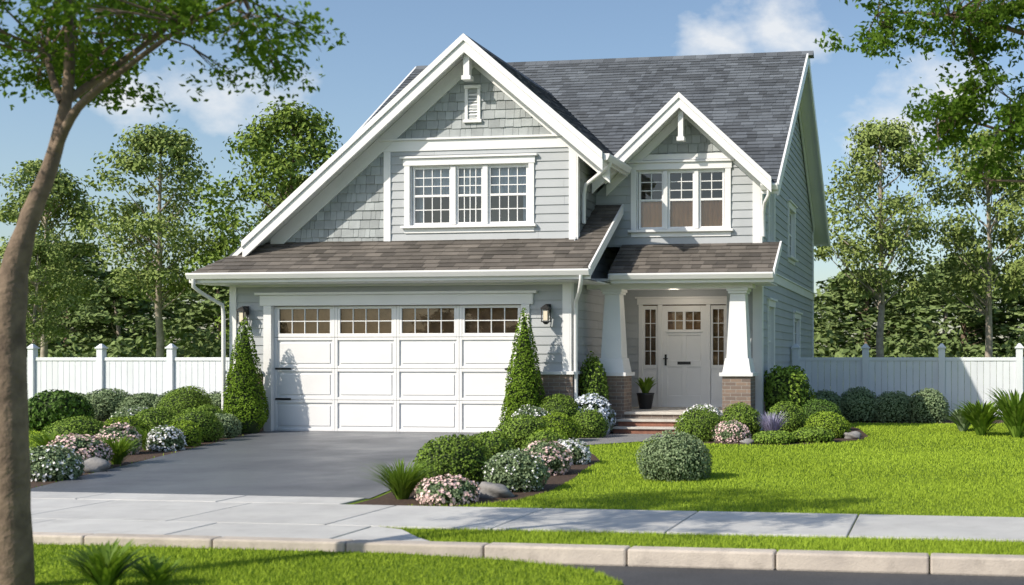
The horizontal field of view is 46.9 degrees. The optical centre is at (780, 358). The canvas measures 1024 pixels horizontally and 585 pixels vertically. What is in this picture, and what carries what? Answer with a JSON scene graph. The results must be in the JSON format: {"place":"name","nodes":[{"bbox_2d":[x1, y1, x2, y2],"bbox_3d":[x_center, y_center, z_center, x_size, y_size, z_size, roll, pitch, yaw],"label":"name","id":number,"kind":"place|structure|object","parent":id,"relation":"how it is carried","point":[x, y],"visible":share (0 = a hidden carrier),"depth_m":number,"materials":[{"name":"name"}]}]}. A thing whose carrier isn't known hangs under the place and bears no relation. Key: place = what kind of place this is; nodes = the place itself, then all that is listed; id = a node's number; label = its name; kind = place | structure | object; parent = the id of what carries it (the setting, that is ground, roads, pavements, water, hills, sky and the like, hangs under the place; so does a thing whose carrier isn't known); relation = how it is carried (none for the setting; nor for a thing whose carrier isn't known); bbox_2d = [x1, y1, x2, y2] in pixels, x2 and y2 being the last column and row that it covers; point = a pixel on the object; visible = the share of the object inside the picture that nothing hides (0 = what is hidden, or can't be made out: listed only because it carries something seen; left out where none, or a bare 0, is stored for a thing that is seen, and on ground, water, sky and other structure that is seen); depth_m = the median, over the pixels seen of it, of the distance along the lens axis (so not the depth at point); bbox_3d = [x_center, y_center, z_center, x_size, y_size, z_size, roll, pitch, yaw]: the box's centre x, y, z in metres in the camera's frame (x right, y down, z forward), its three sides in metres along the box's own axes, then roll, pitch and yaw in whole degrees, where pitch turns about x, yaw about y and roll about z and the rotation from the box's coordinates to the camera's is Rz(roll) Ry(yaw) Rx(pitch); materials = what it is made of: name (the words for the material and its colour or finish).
{"place":"outdoors","nodes":[
{"label":"outdoors","id":0,"kind":"place"},
{"bbox_2d":[31,431,492,498],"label":"driveway","id":1,"kind":"structure","parent":0,"point":[302,463],"depth_m":14.35,"materials":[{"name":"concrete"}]},
{"bbox_2d":[34,544,623,584],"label":"roadside verge","id":2,"kind":"structure","parent":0,"point":[426,576],"depth_m":7.61,"materials":[{"name":"plant"}]},
{"bbox_2d":[48,538,153,584],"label":"fern clump","id":3,"kind":"object","parent":2,"relation":"on","point":[103,565],"visible":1,"depth_m":6.92,"materials":[{"name":"plant"}]},
{"bbox_2d":[118,553,192,584],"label":"fern clump","id":4,"kind":"object","parent":2,"relation":"on","point":[156,572],"visible":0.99,"depth_m":7.03,"materials":[{"name":"plant"}]},
{"bbox_2d":[0,0,348,584],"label":"shade tree","id":5,"kind":"object","parent":2,"relation":"on","point":[67,62],"visible":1,"depth_m":6.99,"materials":[{"name":"brown plant"}]},
{"bbox_2d":[0,0,1023,353],"label":"sky","id":6,"kind":"structure","parent":0,"point":[387,39],"materials":[{"name":"blue"}]},
{"bbox_2d":[29,373,1023,584],"bbox_3d":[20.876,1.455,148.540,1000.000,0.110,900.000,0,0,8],"label":"ground","id":7,"kind":"structure","parent":0,"point":[773,496],"depth_m":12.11,"materials":[{"name":"plant"}]},
{"bbox_2d":[0,237,89,347],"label":"birch tree","id":8,"kind":"object","parent":7,"relation":"on","point":[42,253],"visible":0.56,"depth_m":34.53,"materials":[{"name":"green plant"}]},
{"bbox_2d":[0,159,110,356],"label":"birch tree","id":9,"kind":"object","parent":7,"relation":"on","point":[62,190],"visible":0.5,"depth_m":38.14,"materials":[{"name":"green plant"}]},
{"bbox_2d":[28,389,94,430],"bbox_3d":[-14.188,1.010,22.056,1.294,0.828,1.300,0,0,8],"label":"leafy shrub","id":10,"kind":"object","parent":7,"relation":"on","point":[46,408],"visible":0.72,"depth_m":21.71,"materials":[{"name":"green plant"}]},
{"bbox_2d":[27,344,228,398],"bbox_3d":[-16.713,0.530,26.585,13.350,1.740,0.200,0,0,8],"label":"vinyl fence","id":11,"kind":"object","parent":7,"relation":"on","point":[136,375],"visible":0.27,"depth_m":26.39,"materials":[{"name":"plastic"}]},
{"bbox_2d":[111,405,155,420],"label":"white flower shrub","id":12,"kind":"object","parent":7,"relation":"on","point":[127,411],"visible":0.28,"depth_m":20.62,"materials":[{"name":"green plant"}]},
{"bbox_2d":[31,433,250,487],"bbox_3d":[-9.953,1.396,16.599,1.963,0.001,10.219,0,0,-11],"label":"mulch bed","id":13,"kind":"object","parent":7,"relation":"on","point":[142,455],"visible":0.12,"depth_m":16.00,"materials":[{"name":"soil"}]},
{"bbox_2d":[30,431,69,446],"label":"fern clump","id":14,"kind":"object","parent":13,"relation":"on","point":[41,441],"visible":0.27,"depth_m":15.67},
{"bbox_2d":[30,445,85,481],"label":"white flower shrub","id":15,"kind":"object","parent":13,"relation":"on","point":[52,463],"visible":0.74,"depth_m":12.82,"materials":[{"name":"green plant"}]},
{"bbox_2d":[39,415,108,440],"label":"round shrub","id":16,"kind":"object","parent":13,"relation":"on","point":[84,425],"visible":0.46,"depth_m":16.88,"materials":[{"name":"green plant"}]},
{"bbox_2d":[46,433,113,461],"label":"pink flower shrub","id":17,"kind":"object","parent":13,"relation":"on","point":[88,446],"visible":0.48,"depth_m":14.09,"materials":[{"name":"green plant"}]},
{"bbox_2d":[78,457,110,472],"bbox_3d":[-8.503,1.340,13.856,0.473,0.249,0.370,0,0,8],"label":"landscape rock","id":18,"kind":"object","parent":13,"relation":"on","point":[94,464],"visible":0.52,"depth_m":13.79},
{"bbox_2d":[94,422,142,454],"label":"pink flower shrub","id":19,"kind":"object","parent":13,"relation":"on","point":[120,431],"visible":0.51,"depth_m":16.30,"materials":[{"name":"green plant"}]},
{"bbox_2d":[97,434,148,463],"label":"ornamental grass","id":20,"kind":"object","parent":13,"relation":"on","point":[121,449],"depth_m":14.80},
{"bbox_2d":[102,416,148,434],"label":"round shrub","id":21,"kind":"object","parent":13,"relation":"on","point":[134,423],"visible":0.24,"depth_m":18.07,"materials":[{"name":"green plant"}]},
{"bbox_2d":[133,406,176,431],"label":"round shrub","id":22,"kind":"object","parent":13,"relation":"on","point":[152,417],"visible":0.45,"depth_m":19.38,"materials":[{"name":"green plant"}]},
{"bbox_2d":[145,425,186,451],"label":"white flower shrub","id":23,"kind":"object","parent":13,"relation":"on","point":[169,438],"visible":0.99,"depth_m":16.91,"materials":[{"name":"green plant"}]},
{"bbox_2d":[168,420,202,446],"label":"round shrub","id":24,"kind":"object","parent":13,"relation":"on","point":[191,431],"visible":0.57,"depth_m":17.79,"materials":[{"name":"green plant"}]},
{"bbox_2d":[170,406,223,441],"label":"round shrub","id":25,"kind":"object","parent":13,"relation":"on","point":[209,424],"visible":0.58,"depth_m":18.71,"materials":[{"name":"green plant"}]},
{"bbox_2d":[193,404,227,415],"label":"round shrub","id":26,"kind":"object","parent":13,"relation":"on","point":[212,409],"visible":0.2,"depth_m":20.28,"materials":[{"name":"green plant"}]},
{"bbox_2d":[215,413,241,437],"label":"round shrub","id":27,"kind":"object","parent":13,"relation":"on","point":[232,427],"visible":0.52,"depth_m":19.70,"materials":[{"name":"green plant"}]},
{"bbox_2d":[222,316,268,433],"bbox_3d":[-10.008,0.307,21.035,0.879,2.186,0.879,0,0,8],"label":"cone topiary","id":28,"kind":"object","parent":13,"relation":"on","point":[243,403],"visible":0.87,"depth_m":20.86,"materials":[{"name":"green plant"}]},
{"bbox_2d":[68,122,240,356],"bbox_3d":[-20.566,-3.119,36.821,5.021,9.060,5.110,0,0,-9],"label":"birch tree","id":29,"kind":"object","parent":7,"relation":"on","point":[164,143],"visible":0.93,"depth_m":36.15,"materials":[{"name":"green plant"}]},
{"bbox_2d":[182,100,342,339],"bbox_3d":[-15.780,-3.505,36.027,6.140,9.822,5.712,0,0,29],"label":"maple tree","id":30,"kind":"object","parent":7,"relation":"on","point":[297,125],"visible":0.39,"depth_m":35.81,"materials":[{"name":"green plant"}]},
{"bbox_2d":[241,172,311,232],"bbox_3d":[-17.188,-2.631,40.268,3.641,8.123,4.740,0,0,-8],"label":"birch tree","id":31,"kind":"object","parent":7,"relation":"on","point":[273,205],"visible":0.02,"depth_m":39.46,"materials":[{"name":"green plant"}]},
{"bbox_2d":[353,432,612,505],"bbox_3d":[-3.425,1.396,16.024,1.880,0.001,10.817,0,0,-3],"label":"mulch bed","id":32,"kind":"object","parent":7,"relation":"on","point":[554,482],"visible":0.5,"depth_m":11.54,"materials":[{"name":"soil"}]},
{"bbox_2d":[356,457,441,499],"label":"ornamental grass","id":33,"kind":"object","parent":32,"relation":"on","point":[401,483],"depth_m":11.09,"materials":[{"name":"plant"}]},
{"bbox_2d":[414,473,480,505],"bbox_3d":[-3.228,1.270,10.904,0.632,0.301,0.637,0,0,8],"label":"pink flower shrub","id":34,"kind":"object","parent":32,"relation":"on","point":[450,490],"visible":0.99,"depth_m":10.74,"materials":[{"name":"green plant"}]},
{"bbox_2d":[413,433,492,486],"bbox_3d":[-3.611,1.116,12.360,0.887,0.588,0.848,0,0,8],"label":"round shrub","id":35,"kind":"object","parent":32,"relation":"on","point":[463,456],"visible":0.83,"depth_m":12.12,"materials":[{"name":"green plant"}]},
{"bbox_2d":[467,430,516,461],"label":"round shrub","id":36,"kind":"object","parent":32,"relation":"on","point":[495,443],"visible":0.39,"depth_m":14.04,"materials":[{"name":"green plant"}]},
{"bbox_2d":[477,481,514,497],"bbox_3d":[-2.897,1.355,11.367,0.425,0.228,0.338,0,0,8],"label":"landscape rock","id":37,"kind":"object","parent":32,"relation":"on","point":[491,490],"visible":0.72,"depth_m":11.24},
{"bbox_2d":[483,448,550,491],"bbox_3d":[-2.800,1.181,11.961,0.718,0.457,0.680,0,0,8],"label":"white flower shrub","id":38,"kind":"object","parent":32,"relation":"on","point":[511,470],"visible":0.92,"depth_m":11.76,"materials":[{"name":"green plant"}]},
{"bbox_2d":[499,308,545,421],"bbox_3d":[-4.617,0.242,20.274,0.865,2.316,0.849,0,0,8],"label":"cone topiary","id":39,"kind":"object","parent":32,"relation":"on","point":[523,386],"visible":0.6,"depth_m":20.11,"materials":[{"name":"green plant"}]},
{"bbox_2d":[495,414,553,449],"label":"round shrub","id":40,"kind":"object","parent":32,"relation":"on","point":[519,429],"visible":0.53,"depth_m":17.15,"materials":[{"name":"green plant"}]},
{"bbox_2d":[510,405,549,421],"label":"white flower shrub","id":41,"kind":"object","parent":32,"relation":"on","point":[535,411],"visible":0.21,"depth_m":19.25,"materials":[{"name":"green plant"}]},
{"bbox_2d":[521,431,566,449],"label":"round shrub","id":42,"kind":"object","parent":32,"relation":"on","point":[549,436],"visible":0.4,"depth_m":15.59,"materials":[{"name":"green plant"}]},
{"bbox_2d":[530,426,567,441],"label":"round shrub","id":43,"kind":"object","parent":32,"relation":"on","point":[557,431],"visible":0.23,"depth_m":16.68,"materials":[{"name":"green plant"}]},
{"bbox_2d":[524,439,574,475],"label":"pink flower shrub","id":44,"kind":"object","parent":32,"relation":"on","point":[556,457],"visible":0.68,"depth_m":13.47,"materials":[{"name":"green plant"}]},
{"bbox_2d":[539,393,579,419],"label":"round shrub","id":45,"kind":"object","parent":32,"relation":"on","point":[553,404],"visible":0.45,"depth_m":20.00,"materials":[{"name":"green plant"}]},
{"bbox_2d":[541,412,581,439],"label":"round shrub","id":46,"kind":"object","parent":32,"relation":"on","point":[566,425],"visible":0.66,"depth_m":18.63,"materials":[{"name":"green plant"}]},
{"bbox_2d":[558,438,590,464],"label":"white flower shrub","id":47,"kind":"object","parent":32,"relation":"on","point":[580,451],"visible":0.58,"depth_m":14.79,"materials":[{"name":"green plant"}]},
{"bbox_2d":[571,408,609,437],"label":"round shrub","id":48,"kind":"object","parent":32,"relation":"on","point":[593,423],"visible":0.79,"depth_m":19.61,"materials":[{"name":"green plant"}]},
{"bbox_2d":[578,351,609,400],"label":"leafy shrub","id":49,"kind":"object","parent":32,"relation":"on","point":[592,378],"visible":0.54,"depth_m":20.96,"materials":[{"name":"green plant"}]},
{"bbox_2d":[574,393,615,433],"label":"blue white hydrangea","id":50,"kind":"object","parent":32,"relation":"on","point":[596,401],"visible":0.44,"depth_m":20.43,"materials":[{"name":"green plant"}]},
{"bbox_2d":[227,374,765,431],"bbox_3d":[-4.845,0.850,26.245,10.160,1.100,10.770,0,0,8],"label":"brick base","id":51,"kind":"object","parent":7,"relation":"on","point":[737,389],"visible":0.32,"depth_m":21.13,"materials":[{"name":"brick"}]},
{"bbox_2d":[276,196,729,337],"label":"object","id":52,"kind":"object","parent":7,"relation":"on","point":[495,212],"visible":0.13,"depth_m":22.68,"materials":[{"name":"paint"}]},
{"bbox_2d":[268,67,722,241],"bbox_3d":[-5.402,-4.045,21.611,9.345,3.690,1.102,0,0,-2],"label":"shake siding","id":53,"kind":"object","parent":52,"relation":"attached to","point":[353,210],"visible":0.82,"depth_m":21.66,"materials":[{"name":"wood"}]},
{"bbox_2d":[279,304,725,364],"bbox_3d":[-5.089,-0.150,22.059,8.963,2.500,2.140,0,0,-18],"label":"interior backing","id":54,"kind":"object","parent":52,"relation":"attached to","point":[409,314],"visible":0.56,"depth_m":21.49,"materials":[{"name":"brown wood"}]},
{"bbox_2d":[237,114,812,406],"bbox_3d":[-2.890,-2.810,23.849,14.707,8.420,6.245,0,0,-39],"label":"lap siding","id":55,"kind":"object","parent":52,"relation":"attached to","point":[551,193],"visible":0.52,"depth_m":21.89,"materials":[{"name":"paint"}]},
{"bbox_2d":[232,55,826,281],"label":"roof deck","id":56,"kind":"structure","parent":52,"relation":"on","point":[820,234],"depth_m":27.52,"materials":[{"name":"white paint"}]},
{"bbox_2d":[191,205,779,273],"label":"skirt roof","id":57,"kind":"structure","parent":56,"relation":"attached to","point":[532,253],"depth_m":21.19,"materials":[{"name":"brown"}]},
{"bbox_2d":[199,35,813,268],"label":"roof","id":58,"kind":"structure","parent":56,"relation":"on","point":[745,102],"depth_m":25.08,"materials":[{"name":"stone"}]},
{"bbox_2d":[442,163,724,198],"bbox_3d":[-2.511,-1.625,23.548,10.000,4.590,4.507,0,0,-36],"label":"room interior","id":59,"kind":"object","parent":52,"relation":"attached to","point":[685,185],"visible":0.04,"depth_m":23.41,"materials":[{"name":"paint"}]},
{"bbox_2d":[416,167,525,222],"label":"curtains","id":60,"kind":"object","parent":59,"relation":"attached to","point":[445,190],"visible":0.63,"depth_m":21.61,"materials":[{"name":"fabric"}]},
{"bbox_2d":[612,407,757,429],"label":"porch steps","id":61,"kind":"structure","parent":52,"relation":"attached to","point":[663,411],"depth_m":21.31,"materials":[{"name":"stone"}]},
{"bbox_2d":[635,377,655,408],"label":"potted plant","id":62,"kind":"object","parent":61,"relation":"on","point":[645,398],"visible":0.99,"depth_m":22.59,"materials":[{"name":"black plastic"}]},
{"bbox_2d":[185,33,829,430],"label":"trim","id":63,"kind":"structure","parent":7,"relation":"on","point":[613,359],"depth_m":21.43,"materials":[{"name":"white paint"}]},
{"bbox_2d":[274,305,520,432],"bbox_3d":[-7.247,0.201,21.291,4.980,2.379,0.070,0,0,8],"label":"garage door","id":64,"kind":"structure","parent":63,"relation":"attached to","point":[395,380],"depth_m":21.29,"materials":[{"name":"white paint"}]},
{"bbox_2d":[236,304,690,399],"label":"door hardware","id":65,"kind":"object","parent":63,"relation":"attached to","point":[243,309],"depth_m":21.42,"materials":[{"name":"black metal"}]},
{"bbox_2d":[191,162,770,409],"bbox_3d":[-5.595,-1.180,20.811,10.824,4.961,1.758,0,0,-1],"label":"downspout","id":66,"kind":"object","parent":63,"relation":"attached to","point":[223,315],"visible":0.94,"depth_m":21.29,"materials":[{"name":"white paint"}]},
{"bbox_2d":[196,279,777,285],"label":"soffit","id":67,"kind":"structure","parent":63,"relation":"attached to","point":[589,282],"depth_m":20.82,"materials":[{"name":"white paint"}]},
{"bbox_2d":[415,167,795,364],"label":"muntins","id":68,"kind":"object","parent":63,"relation":"attached to","point":[517,208],"visible":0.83,"depth_m":21.55,"materials":[{"name":"white paint"}]},
{"bbox_2d":[662,305,705,405],"bbox_3d":[-2.016,-0.050,23.524,0.940,2.100,0.090,0,0,8],"label":"entry door","id":69,"kind":"structure","parent":63,"relation":"attached to","point":[683,384],"depth_m":23.51,"materials":[{"name":"white paint"}]},
{"bbox_2d":[26,239,1023,397],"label":"forest","id":70,"kind":"object","parent":7,"relation":"on","point":[919,335],"visible":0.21,"depth_m":47.11,"materials":[{"name":"green plant"}]},
{"bbox_2d":[613,422,679,433],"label":"step risers","id":71,"kind":"object","parent":7,"relation":"on","point":[643,431],"visible":0.37,"depth_m":20.77,"materials":[{"name":"brick"}]},
{"bbox_2d":[635,430,712,481],"bbox_3d":[-1.240,1.119,13.029,0.895,0.582,0.897,0,0,8],"label":"round shrub","id":72,"kind":"object","parent":7,"relation":"on","point":[669,456],"visible":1,"depth_m":12.78,"materials":[{"name":"green plant"}]},
{"bbox_2d":[701,420,1006,444],"bbox_3d":[1.005,1.396,22.945,5.114,0.001,9.952,0,0,38],"label":"mulch bed","id":73,"kind":"object","parent":7,"relation":"on","point":[862,436],"visible":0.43,"depth_m":19.84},
{"bbox_2d":[673,407,723,441],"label":"round shrub","id":74,"kind":"object","parent":73,"relation":"on","point":[699,423],"visible":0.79,"depth_m":18.85,"materials":[{"name":"green plant"}]},
{"bbox_2d":[681,404,722,419],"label":"white hydrangea","id":75,"kind":"object","parent":73,"relation":"on","point":[715,410],"visible":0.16,"depth_m":20.61,"materials":[{"name":"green plant"}]},
{"bbox_2d":[711,419,751,442],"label":"pink flower shrub","id":76,"kind":"object","parent":73,"relation":"on","point":[733,431],"visible":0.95,"depth_m":18.69,"materials":[{"name":"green plant"}]},
{"bbox_2d":[721,402,761,435],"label":"round shrub","id":77,"kind":"object","parent":73,"relation":"on","point":[743,414],"visible":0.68,"depth_m":20.14,"materials":[{"name":"green plant"}]},
{"bbox_2d":[753,410,789,430],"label":"lavender clump","id":78,"kind":"object","parent":73,"relation":"on","point":[770,422],"visible":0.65,"depth_m":19.31,"materials":[{"name":"purple plant"}]},
{"bbox_2d":[751,430,797,443],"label":"leafy shrub","id":79,"kind":"object","parent":73,"relation":"on","point":[775,437],"visible":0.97,"depth_m":18.31,"materials":[{"name":"green plant"}]},
{"bbox_2d":[764,400,808,432],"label":"round shrub","id":80,"kind":"object","parent":73,"relation":"on","point":[796,420],"visible":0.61,"depth_m":20.14,"materials":[{"name":"green plant"}]},
{"bbox_2d":[764,365,815,413],"bbox_3d":[0.161,0.776,22.322,1.147,1.303,1.186,0,0,8],"label":"leafy shrub","id":81,"kind":"object","parent":73,"relation":"on","point":[788,383],"visible":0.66,"depth_m":21.95,"materials":[{"name":"green plant"}]},
{"bbox_2d":[792,426,835,442],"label":"leafy shrub","id":82,"kind":"object","parent":73,"relation":"on","point":[808,434],"visible":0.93,"depth_m":18.63,"materials":[{"name":"green plant"}]},
{"bbox_2d":[801,398,842,419],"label":"round shrub","id":83,"kind":"object","parent":73,"relation":"on","point":[813,407],"visible":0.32,"depth_m":21.49,"materials":[{"name":"green plant"}]},
{"bbox_2d":[804,411,851,437],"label":"round shrub","id":84,"kind":"object","parent":73,"relation":"on","point":[837,423],"visible":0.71,"depth_m":19.66,"materials":[{"name":"green plant"}]},
{"bbox_2d":[814,389,843,415],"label":"hedge shrub","id":85,"kind":"object","parent":73,"relation":"on","point":[835,398],"visible":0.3,"depth_m":24.78,"materials":[{"name":"green plant"}]},
{"bbox_2d":[840,386,877,421],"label":"hedge shrub","id":86,"kind":"object","parent":73,"relation":"on","point":[857,403],"visible":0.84,"depth_m":24.57,"materials":[{"name":"green plant"}]},
{"bbox_2d":[873,391,911,422],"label":"hedge shrub","id":87,"kind":"object","parent":73,"relation":"on","point":[892,407],"visible":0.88,"depth_m":24.46,"materials":[{"name":"green plant"}]},
{"bbox_2d":[907,388,949,422],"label":"hedge shrub","id":88,"kind":"object","parent":73,"relation":"on","point":[927,405],"visible":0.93,"depth_m":24.37,"materials":[{"name":"green plant"}]},
{"bbox_2d":[814,117,963,356],"bbox_3d":[2.917,-2.842,32.623,4.797,8.506,4.714,0,0,-28],"label":"birch tree","id":89,"kind":"object","parent":7,"relation":"on","point":[895,137],"visible":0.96,"depth_m":32.55,"materials":[{"name":"green plant"}]},
{"bbox_2d":[791,343,1023,415],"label":"vinyl fence","id":90,"kind":"object","parent":7,"relation":"on","point":[973,379],"visible":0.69,"depth_m":25.79,"materials":[{"name":"plastic"}]},
{"bbox_2d":[814,0,1023,193],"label":"shade tree","id":91,"kind":"object","parent":7,"relation":"on","point":[988,17],"visible":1,"depth_m":10.92,"materials":[{"name":"green plant"}]},
{"bbox_2d":[942,408,970,431],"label":"fern clump","id":92,"kind":"object","parent":7,"relation":"on","point":[960,421],"visible":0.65,"depth_m":21.39,"materials":[{"name":"green plant"}]},
{"bbox_2d":[921,129,1023,399],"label":"birch tree","id":93,"kind":"object","parent":7,"relation":"on","point":[971,277],"visible":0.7,"depth_m":33.65,"materials":[{"name":"green plant"}]},
{"bbox_2d":[955,400,1004,435],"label":"fern clump","id":94,"kind":"object","parent":7,"relation":"on","point":[981,418],"visible":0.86,"depth_m":20.10,"materials":[{"name":"plant"}]},
{"bbox_2d":[986,386,1023,437],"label":"fern clump","id":95,"kind":"object","parent":7,"relation":"on","point":[1012,410],"visible":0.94,"depth_m":19.64,"materials":[{"name":"plant"}]},
{"bbox_2d":[998,184,1023,228],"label":"birch tree","id":96,"kind":"object","parent":7,"relation":"on","point":[1017,207],"visible":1,"depth_m":30.68,"materials":[{"name":"green plant"}]},
{"label":"mulch bed","id":97,"kind":"object","parent":7,"relation":"on","visible":0},
{"bbox_2d":[83,388,131,420],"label":"hedge shrub","id":98,"kind":"object","parent":97,"relation":"on","point":[103,401],"visible":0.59,"depth_m":25.12,"materials":[{"name":"green plant"}]},
{"bbox_2d":[115,392,160,410],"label":"hedge shrub","id":99,"kind":"object","parent":97,"relation":"on","point":[147,399],"visible":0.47,"depth_m":25.02,"materials":[{"name":"green plant"}]},
{"bbox_2d":[156,385,213,415],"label":"round shrub","id":100,"kind":"object","parent":97,"relation":"on","point":[177,401],"visible":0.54,"depth_m":23.14,"materials":[{"name":"green plant"}]},
{"bbox_2d":[206,391,220,409],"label":"hedge shrub","id":101,"kind":"object","parent":97,"relation":"on","point":[215,396],"visible":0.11,"depth_m":24.78,"materials":[{"name":"green plant"}]},
{"bbox_2d":[31,491,1023,541],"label":"sidewalk","id":102,"kind":"structure","parent":0,"point":[227,515],"depth_m":9.60,"materials":[{"name":"concrete"}]},
{"bbox_2d":[579,434,673,444],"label":"front path","id":103,"kind":"structure","parent":0,"point":[614,438],"depth_m":19.48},
{"bbox_2d":[641,200,721,226],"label":"window blinds","id":104,"kind":"object","parent":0,"point":[681,213],"depth_m":22.20,"materials":[{"name":"fabric"}]},
{"bbox_2d":[546,564,1023,584],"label":"road","id":105,"kind":"structure","parent":0,"point":[631,575],"depth_m":7.68,"materials":[{"name":"asphalt"}]},
{"bbox_2d":[33,532,1023,576],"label":"curb","id":106,"kind":"structure","parent":105,"relation":"on","point":[822,560],"depth_m":8.10,"materials":[{"name":"concrete"}]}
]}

